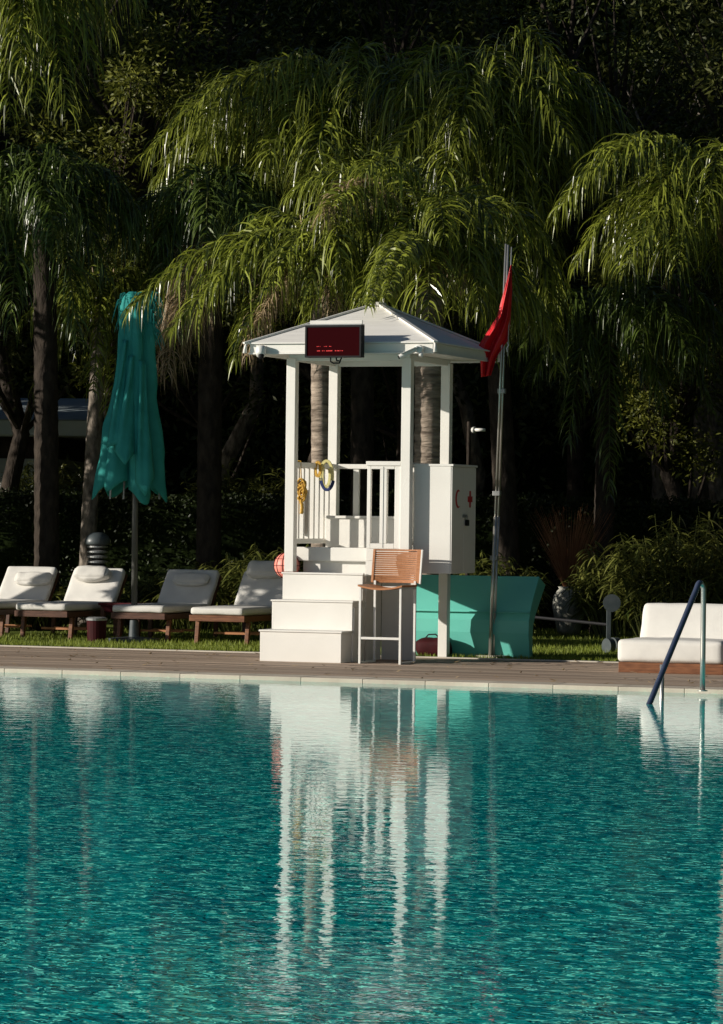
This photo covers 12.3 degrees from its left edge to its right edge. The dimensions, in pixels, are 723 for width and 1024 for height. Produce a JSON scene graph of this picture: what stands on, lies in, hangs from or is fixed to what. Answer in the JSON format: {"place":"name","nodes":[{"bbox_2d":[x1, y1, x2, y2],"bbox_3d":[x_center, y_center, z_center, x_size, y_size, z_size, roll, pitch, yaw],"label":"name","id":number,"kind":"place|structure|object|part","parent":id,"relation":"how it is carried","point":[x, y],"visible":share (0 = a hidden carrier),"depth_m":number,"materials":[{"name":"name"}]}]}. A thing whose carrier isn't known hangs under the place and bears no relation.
{"place":"outdoors","nodes":[
{"label":"outdoors","id":0,"kind":"place"},
{"bbox_2d":[230,455,284,498],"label":"shrub","id":1,"kind":"object","parent":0,"point":[273,488],"visible":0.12,"depth_m":50.99,"materials":[{"name":"green plant"}]},
{"bbox_2d":[0,623,639,661],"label":"lawn","id":2,"kind":"structure","parent":0,"point":[13,632],"depth_m":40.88,"materials":[{"name":"green plant"}]},
{"bbox_2d":[0,566,59,635],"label":"sun lounger","id":3,"kind":"object","parent":2,"relation":"on","point":[13,593],"visible":0.71,"depth_m":41.02,"materials":[{"name":"white fabric"}]},
{"bbox_2d":[14,571,52,585],"bbox_3d":[-4.009,0.813,41.054,0.497,0.173,0.153,1,0,20],"label":"pillow","id":4,"kind":"object","parent":3,"relation":"on","point":[32,578],"visible":1,"depth_m":40.99,"materials":[{"name":"fabric"}]},
{"bbox_2d":[4,581,88,629],"bbox_3d":[-4.170,1.198,42.602,2.121,0.854,1.501,1,0,0],"label":"shrub","id":5,"kind":"object","parent":2,"relation":"on","point":[60,596],"visible":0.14,"depth_m":42.30,"materials":[{"name":"green plant"}]},
{"bbox_2d":[14,568,127,638],"bbox_3d":[-3.402,1.087,40.090,0.680,0.824,1.988,1,0,20],"label":"sun lounger","id":6,"kind":"object","parent":2,"relation":"on","point":[83,599],"visible":0.8,"depth_m":39.90,"materials":[{"name":"white fabric"}]},
{"bbox_2d":[74,565,110,581],"bbox_3d":[-3.249,0.746,40.554,0.454,0.213,0.209,1,0,20],"label":"pillow","id":7,"kind":"object","parent":6,"relation":"on","point":[92,573],"visible":1,"depth_m":40.48,"materials":[{"name":"fabric"}]},
{"bbox_2d":[0,131,153,630],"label":"palm tree","id":8,"kind":"object","parent":2,"relation":"on","point":[52,196],"visible":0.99,"depth_m":42.09,"materials":[{"name":"green plant"}]},
{"bbox_2d":[0,0,154,133],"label":"palm tree","id":9,"kind":"object","parent":2,"relation":"on","point":[9,13],"visible":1,"depth_m":40.90,"materials":[{"name":"green plant"}]},
{"bbox_2d":[15,259,174,626],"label":"palm tree","id":10,"kind":"object","parent":2,"relation":"on","point":[101,316],"visible":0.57,"depth_m":43.15,"materials":[{"name":"green plant"}]},
{"bbox_2d":[86,617,107,642],"bbox_3d":[-3.045,1.353,38.606,0.248,0.288,0.248,1,0,0],"label":"waste bin","id":11,"kind":"object","parent":2,"relation":"on","point":[96,628],"visible":0.89,"depth_m":38.51,"materials":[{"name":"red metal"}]},
{"bbox_2d":[85,532,110,616],"bbox_3d":[-3.225,0.872,40.955,0.320,1.255,0.320,1,0,0],"label":"bollard lamp","id":12,"kind":"object","parent":2,"relation":"on","point":[97,542],"visible":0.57,"depth_m":40.86,"materials":[{"name":"grey metal"}]},
{"bbox_2d":[0,0,217,495],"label":"pine tree","id":13,"kind":"object","parent":2,"relation":"on","point":[22,425],"visible":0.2,"depth_m":49.23,"materials":[{"name":"green plant"}]},
{"bbox_2d":[98,602,153,637],"bbox_3d":[-2.774,1.287,39.713,0.550,0.430,0.450,1,0,20],"label":"side table","id":14,"kind":"object","parent":2,"relation":"on","point":[105,607],"visible":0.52,"depth_m":39.60,"materials":[{"name":"red wood"}]},
{"bbox_2d":[0,0,258,499],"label":"pine tree","id":15,"kind":"object","parent":2,"relation":"on","point":[126,130],"visible":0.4,"depth_m":46.20,"materials":[{"name":"green plant"}]},
{"bbox_2d":[92,291,167,642],"bbox_3d":[-2.659,-0.535,38.876,0.782,4.073,0.715,1,0,33],"label":"parasol","id":16,"kind":"object","parent":2,"relation":"on","point":[132,454],"visible":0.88,"depth_m":38.75,"materials":[{"name":"fabric"}]},
{"bbox_2d":[106,574,207,629],"bbox_3d":[-2.639,1.203,42.805,1.455,0.832,1.306,1,0,38],"label":"shrub","id":17,"kind":"object","parent":2,"relation":"on","point":[126,595],"visible":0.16,"depth_m":42.62,"materials":[{"name":"green plant"}]},
{"bbox_2d":[111,569,221,641],"bbox_3d":[-2.246,1.100,39.719,0.680,0.825,1.987,1,0,20],"label":"sun lounger","id":18,"kind":"object","parent":2,"relation":"on","point":[177,602],"visible":0.81,"depth_m":39.69,"materials":[{"name":"white fabric"}]},
{"bbox_2d":[172,572,209,585],"bbox_3d":[-2.041,0.802,40.157,0.481,0.172,0.150,1,0,20],"label":"pillow","id":19,"kind":"object","parent":18,"relation":"on","point":[188,579],"visible":1,"depth_m":40.10,"materials":[{"name":"fabric"}]},
{"bbox_2d":[141,560,239,631],"bbox_3d":[-2.043,1.113,42.604,1.706,1.014,1.362,1,0,0],"label":"shrub","id":20,"kind":"object","parent":2,"relation":"on","point":[160,585],"visible":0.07,"depth_m":42.51,"materials":[{"name":"green plant"}]},
{"bbox_2d":[101,158,301,630],"bbox_3d":[-2.051,-1.486,42.717,2.575,6.006,3.090,1,0,-16],"label":"palm tree","id":21,"kind":"object","parent":2,"relation":"on","point":[209,208],"visible":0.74,"depth_m":42.47,"materials":[{"name":"green plant"}]},
{"bbox_2d":[189,571,282,644],"bbox_3d":[-1.309,1.110,39.131,0.680,0.824,1.987,1,0,20],"label":"sun lounger","id":22,"kind":"object","parent":2,"relation":"on","point":[253,601],"visible":0.65,"depth_m":38.80,"materials":[{"name":"white fabric"}]},
{"bbox_2d":[246,560,281,578],"bbox_3d":[-1.114,0.678,39.667,0.499,0.218,0.195,1,0,20],"label":"pillow","id":23,"kind":"object","parent":22,"relation":"on","point":[260,569],"visible":0.62,"depth_m":39.62,"materials":[{"name":"fabric"}]},
{"bbox_2d":[204,544,301,631],"bbox_3d":[-1.375,0.952,42.181,1.758,1.152,1.443,1,0,0],"label":"shrub","id":24,"kind":"object","parent":2,"relation":"on","point":[236,576],"visible":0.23,"depth_m":42.03,"materials":[{"name":"green plant"}]},
{"bbox_2d":[119,195,430,546],"bbox_3d":[-0.805,-1.014,38.066,3.342,5.074,2.406,1,0,-35],"label":"palm tree","id":25,"kind":"object","parent":2,"relation":"on","point":[290,249],"visible":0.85,"depth_m":37.77,"materials":[{"name":"green plant"}]},
{"bbox_2d":[221,135,389,462],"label":"palm tree","id":26,"kind":"object","parent":2,"relation":"on","point":[304,368],"visible":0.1,"depth_m":46.03,"materials":[{"name":"green plant"}]},
{"bbox_2d":[132,36,521,515],"bbox_3d":[-0.340,-2.307,44.044,4.697,7.697,4.288,1,0,36],"label":"palm tree","id":27,"kind":"object","parent":2,"relation":"on","point":[331,113],"visible":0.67,"depth_m":43.14,"materials":[{"name":"green plant"}]},
{"bbox_2d":[297,543,381,618],"bbox_3d":[0.039,0.824,42.368,1.796,1.442,1.586,1,0,-28],"label":"shrub","id":28,"kind":"object","parent":2,"relation":"on","point":[301,562],"visible":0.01,"depth_m":42.23,"materials":[{"name":"green plant"}]},
{"bbox_2d":[0,487,722,630],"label":"hedge","id":29,"kind":"object","parent":2,"relation":"on","point":[167,531],"visible":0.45,"depth_m":44.94,"materials":[{"name":"green plant"}]},
{"bbox_2d":[277,145,561,574],"bbox_3d":[0.117,-1.297,37.728,3.090,5.659,5.896,1,0,26],"label":"palm tree","id":30,"kind":"object","parent":2,"relation":"on","point":[435,248],"visible":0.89,"depth_m":37.85,"materials":[{"name":"green plant"}]},
{"bbox_2d":[416,634,451,656],"bbox_3d":[0.761,1.419,35.609,0.384,0.261,0.226,1,0,20],"label":"swim bag","id":31,"kind":"object","parent":2,"relation":"on","point":[427,645],"visible":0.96,"depth_m":35.54,"materials":[{"name":"red fabric"}]},
{"bbox_2d":[465,422,485,574],"bbox_3d":[1.384,0.226,40.965,0.234,2.657,0.079,1,0,16],"label":"post camera","id":32,"kind":"object","parent":2,"relation":"on","point":[474,429],"visible":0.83,"depth_m":40.98,"materials":[{"name":"grey metal"}]},
{"bbox_2d":[415,575,544,658],"bbox_3d":[1.200,1.110,35.837,1.410,0.862,0.588,1,0,20],"label":"bar counter","id":33,"kind":"object","parent":2,"relation":"on","point":[518,599],"visible":0.6,"depth_m":35.59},
{"bbox_2d":[310,17,654,575],"bbox_3d":[1.357,-2.352,43.040,4.248,7.826,3.749,1,0,-33],"label":"palm tree","id":34,"kind":"object","parent":2,"relation":"on","point":[499,119],"visible":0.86,"depth_m":42.34,"materials":[{"name":"green plant"}]},
{"bbox_2d":[476,244,511,657],"bbox_3d":[1.424,-0.638,35.467,0.320,4.388,0.240,1,0,20],"label":"flagpole","id":35,"kind":"object","parent":2,"relation":"on","point":[494,557],"visible":0.91,"depth_m":35.44,"materials":[{"name":"metal"}]},
{"bbox_2d":[479,265,511,376],"bbox_3d":[1.413,-2.013,35.394,0.347,1.190,0.146,1,0,0],"label":"flag","id":36,"kind":"object","parent":35,"relation":"attached to","point":[495,338],"visible":1,"depth_m":35.39,"materials":[{"name":"red fabric"}]},
{"bbox_2d":[453,550,555,632],"bbox_3d":[1.667,1.022,41.800,1.561,1.091,1.224,1,0,0],"label":"shrub","id":37,"kind":"object","parent":2,"relation":"on","point":[487,571],"visible":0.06,"depth_m":41.75,"materials":[{"name":"green plant"}]},
{"bbox_2d":[552,586,584,634],"bbox_3d":[2.657,1.265,43.001,0.440,0.620,0.432,1,0,0],"label":"stone urn","id":38,"kind":"object","parent":2,"relation":"on","point":[558,608],"visible":0.59,"depth_m":42.85,"materials":[{"name":"grey stone"}]},
{"bbox_2d":[526,505,614,586],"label":"ornamental grass","id":39,"kind":"object","parent":38,"relation":"in","point":[562,565],"depth_m":42.89,"materials":[{"name":"plant"}]},
{"bbox_2d":[535,594,620,651],"bbox_3d":[2.512,1.245,37.910,0.514,0.666,1.370,1,0,-41],"label":"cover reel","id":40,"kind":"object","parent":2,"relation":"on","point":[611,602],"visible":0.94,"depth_m":37.34,"materials":[{"name":"grey painted metal"},{"name":"aluminium"}]},
{"bbox_2d":[509,262,722,633],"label":"palm tree","id":41,"kind":"object","parent":2,"relation":"on","point":[643,316],"visible":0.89,"depth_m":42.91,"materials":[{"name":"green plant"}]},
{"bbox_2d":[558,539,696,638],"bbox_3d":[3.346,0.963,42.048,1.837,1.243,1.402,1,0,0],"label":"shrub","id":42,"kind":"object","parent":2,"relation":"on","point":[591,606],"visible":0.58,"depth_m":41.88,"materials":[{"name":"green plant"}]},
{"bbox_2d":[544,126,722,303],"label":"palm tree","id":43,"kind":"object","parent":2,"relation":"on","point":[695,183],"visible":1,"depth_m":40.76,"materials":[{"name":"green plant"}]},
{"bbox_2d":[567,181,722,502],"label":"tree","id":44,"kind":"object","parent":2,"relation":"on","point":[666,453],"visible":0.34,"depth_m":46.41,"materials":[{"name":"green plant"}]},
{"bbox_2d":[596,511,722,637],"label":"shrub","id":45,"kind":"object","parent":2,"relation":"on","point":[662,578],"visible":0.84,"depth_m":41.43,"materials":[{"name":"green plant"}]},
{"bbox_2d":[648,504,722,602],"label":"shrub","id":46,"kind":"object","parent":2,"relation":"on","point":[700,532],"visible":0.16,"depth_m":42.17,"materials":[{"name":"green plant"}]},
{"bbox_2d":[0,672,722,1023],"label":"water","id":47,"kind":"structure","parent":0,"point":[186,850],"depth_m":14.91,"materials":[{"name":"teal liquid"}]},
{"bbox_3d":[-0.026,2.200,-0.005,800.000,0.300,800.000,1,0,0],"label":"ground","id":48,"kind":"structure","parent":0,"visible":0},
{"bbox_2d":[0,645,617,662],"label":"kerb","id":49,"kind":"structure","parent":48,"relation":"on","point":[259,652],"depth_m":36.14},
{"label":"deck base","id":50,"kind":"structure","parent":48,"relation":"on","visible":0},
{"bbox_2d":[0,646,722,686],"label":"deck","id":51,"kind":"structure","parent":50,"relation":"on","point":[543,671],"depth_m":32.87,"materials":[{"name":"brown wood"}]},
{"bbox_2d":[4,647,712,683],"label":"fallen leaves","id":52,"kind":"object","parent":51,"relation":"on","point":[352,669],"visible":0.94,"depth_m":33.07,"materials":[{"name":"brown plant"}]},
{"bbox_2d":[243,302,499,662],"bbox_3d":[0.073,-0.310,34.940,2.124,3.772,2.412,1,0,20],"label":"lifeguard kiosk","id":53,"kind":"object","parent":51,"relation":"on","point":[315,613],"visible":0.85,"depth_m":34.62,"materials":[{"name":"white paint"}]},
{"bbox_2d":[256,345,265,358],"bbox_3d":[-1.028,-1.632,34.360,0.110,0.143,0.116,1,0,20],"label":"security camera","id":54,"kind":"object","parent":53,"relation":"attached to","point":[260,351],"visible":1,"depth_m":34.31,"materials":[{"name":"white plastic"}]},
{"bbox_2d":[274,552,299,577],"bbox_3d":[-0.774,0.526,34.895,0.282,0.341,0.282,1,0,20],"label":"float ball","id":55,"kind":"object","parent":53,"relation":"hanging from","point":[279,564],"visible":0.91,"depth_m":34.82,"materials":[{"name":"red plastic"}]},
{"bbox_2d":[297,461,307,513],"bbox_3d":[-0.631,-0.257,34.836,0.143,0.558,0.056,1,0,20],"label":"rope bundle","id":56,"kind":"object","parent":53,"relation":"hanging from","point":[301,487],"visible":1,"depth_m":34.82,"materials":[{"name":"yellow fabric"}]},
{"bbox_2d":[314,461,321,477],"bbox_3d":[-0.458,-0.450,35.243,0.086,0.178,0.014,1,0,20],"label":"swim fin strap","id":57,"kind":"object","parent":53,"relation":"hanging from","point":[318,463],"visible":1,"depth_m":35.23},
{"bbox_2d":[319,460,334,490],"bbox_3d":[-0.365,-0.386,35.368,0.175,0.334,0.022,1,0,20],"label":"swim ring","id":58,"kind":"object","parent":53,"relation":"hanging from","point":[330,478],"visible":1,"depth_m":35.35,"materials":[{"name":"yellow plastic"}]},
{"bbox_2d":[305,320,364,363],"bbox_3d":[-0.243,-1.719,34.007,0.605,0.442,0.264,1,0,20],"label":"led sign","id":59,"kind":"object","parent":53,"relation":"attached to","point":[336,339],"visible":1,"depth_m":33.90,"materials":[{"name":"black plastic"}]},
{"bbox_2d":[398,345,423,358],"bbox_3d":[0.498,-1.609,33.759,0.277,0.148,0.125,1,0,-7],"label":"security camera","id":60,"kind":"object","parent":53,"relation":"attached to","point":[419,349],"visible":1,"depth_m":33.73,"materials":[{"name":"white plastic"}]},
{"bbox_2d":[413,464,477,573],"bbox_3d":[0.865,0.071,34.596,0.427,1.117,0.786,1,0,20],"label":"first aid cabinet","id":61,"kind":"object","parent":53,"relation":"attached to","point":[444,507],"visible":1,"depth_m":34.26,"materials":[{"name":"white metal"}]},
{"bbox_3d":[0.986,0.084,34.344,0.015,1.086,0.378,1,0,20],"label":"door","id":62,"kind":"part","parent":61,"relation":"part of","materials":[{"name":"white paint"}]},
{"bbox_2d":[465,515,468,525],"bbox_3d":[1.089,0.088,34.561,0.026,0.109,0.070,1,0,20],"label":"padlock","id":63,"kind":"object","parent":61,"relation":"hanging from","point":[466,522],"visible":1,"depth_m":34.53,"materials":[{"name":"black metal"}]},
{"bbox_3d":[1.119,0.086,34.704,0.015,1.086,0.378,1,0,20],"label":"door","id":64,"kind":"part","parent":61,"relation":"part of","materials":[{"name":"white paint"}]},
{"bbox_2d":[358,549,423,664],"bbox_3d":[0.284,0.952,33.881,0.539,1.150,0.558,1,0,20],"label":"bar stool","id":65,"kind":"object","parent":51,"relation":"on","point":[397,576],"visible":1,"depth_m":34.04,"materials":[{"name":"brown wood"}]},
{"bbox_2d":[618,603,722,674],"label":"daybed","id":66,"kind":"object","parent":51,"relation":"on","point":[646,651],"visible":0.98,"depth_m":32.45,"materials":[{"name":"white fabric"}]},
{"bbox_2d":[0,666,722,693],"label":"coping","id":67,"kind":"object","parent":50,"relation":"on","point":[403,681],"visible":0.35,"depth_m":30.49,"materials":[{"name":"beige stone"}]},
{"bbox_2d":[646,580,707,703],"bbox_3d":[2.574,1.278,28.068,0.102,1.396,2.090,1,0,22],"label":"pool handrail","id":68,"kind":"object","parent":67,"relation":"on","point":[659,681],"visible":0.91,"depth_m":28.65,"materials":[{"name":"silver metal"}]},
{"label":"terrain","id":69,"kind":"structure","parent":0,"visible":0},
{"bbox_2d":[2,47,22,157],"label":"pine tree","id":70,"kind":"object","parent":69,"relation":"on","point":[12,125],"visible":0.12,"depth_m":52.00,"materials":[{"name":"green plant"}]},
{"bbox_2d":[0,461,77,498],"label":"shrub","id":71,"kind":"object","parent":69,"relation":"on","point":[27,467],"visible":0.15,"depth_m":51.93,"materials":[{"name":"green plant"}]},
{"bbox_2d":[0,398,103,492],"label":"garden building","id":72,"kind":"structure","parent":69,"relation":"on","point":[72,419],"depth_m":53.58,"materials":[{"name":"paint"}]},
{"bbox_2d":[58,454,103,496],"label":"shrub","id":73,"kind":"object","parent":69,"relation":"on","point":[61,468],"visible":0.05,"depth_m":52.92,"materials":[{"name":"green plant"}]},
{"bbox_2d":[59,462,106,497],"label":"shrub","id":74,"kind":"object","parent":69,"relation":"on","point":[81,479],"visible":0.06,"depth_m":52.94,"materials":[{"name":"green plant"}]},
{"bbox_2d":[18,0,419,490],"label":"pine tree","id":75,"kind":"object","parent":69,"relation":"on","point":[191,406],"visible":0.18,"depth_m":51.15,"materials":[{"name":"green plant"}]},
{"bbox_2d":[181,458,261,497],"bbox_3d":[-2.080,-0.132,49.969,1.389,1.362,1.196,1,0,0],"label":"shrub","id":76,"kind":"object","parent":69,"relation":"on","point":[227,482],"visible":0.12,"depth_m":49.89,"materials":[{"name":"green plant"}]},
{"bbox_2d":[141,6,312,485],"bbox_3d":[-1.944,-3.244,52.778,2.760,9.685,3.387,1,0,-40],"label":"pine tree","id":77,"kind":"object","parent":69,"relation":"on","point":[235,440],"visible":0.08,"depth_m":52.89,"materials":[{"name":"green plant"}]},
{"bbox_2d":[0,0,722,507],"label":"forest","id":78,"kind":"object","parent":69,"relation":"on","point":[540,460],"visible":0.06,"depth_m":66.96,"materials":[{"name":"green plant"}]},
{"bbox_2d":[241,0,606,500],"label":"pine tree","id":79,"kind":"object","parent":69,"relation":"on","point":[384,430],"visible":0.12,"depth_m":50.29,"materials":[{"name":"green plant"}]},
{"bbox_2d":[380,38,581,498],"bbox_3d":[1.701,-3.063,54.160,3.406,9.432,3.330,1,0,-23],"label":"pine tree","id":80,"kind":"object","parent":69,"relation":"on","point":[466,413],"visible":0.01,"depth_m":53.72,"materials":[{"name":"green plant"}]},
{"bbox_2d":[387,0,722,498],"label":"pine tree","id":81,"kind":"object","parent":69,"relation":"on","point":[575,472],"visible":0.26,"depth_m":51.91,"materials":[{"name":"green plant"}]},
{"bbox_2d":[580,40,717,502],"bbox_3d":[5.209,-3.102,55.836,3.560,9.581,3.248,1,0,17],"label":"pine tree","id":82,"kind":"object","parent":69,"relation":"on","point":[658,489],"visible":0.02,"depth_m":55.86,"materials":[{"name":"green plant"}]},
{"bbox_2d":[576,0,722,415],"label":"pine tree","id":83,"kind":"object","parent":69,"relation":"on","point":[711,70],"visible":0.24,"depth_m":50.47,"materials":[{"name":"green plant"}]},
{"bbox_2d":[625,38,722,503],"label":"pine tree","id":84,"kind":"object","parent":69,"relation":"on","point":[654,117],"visible":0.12,"depth_m":56.40,"materials":[{"name":"green plant"}]},
{"bbox_2d":[625,73,722,503],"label":"pine tree","id":85,"kind":"object","parent":69,"relation":"on","point":[695,489],"visible":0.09,"depth_m":55.97,"materials":[{"name":"green plant"}]},
{"bbox_2d":[660,44,722,504],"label":"pine tree","id":86,"kind":"object","parent":69,"relation":"on","point":[715,487],"visible":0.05,"depth_m":54.76,"materials":[{"name":"green plant"}]}
]}

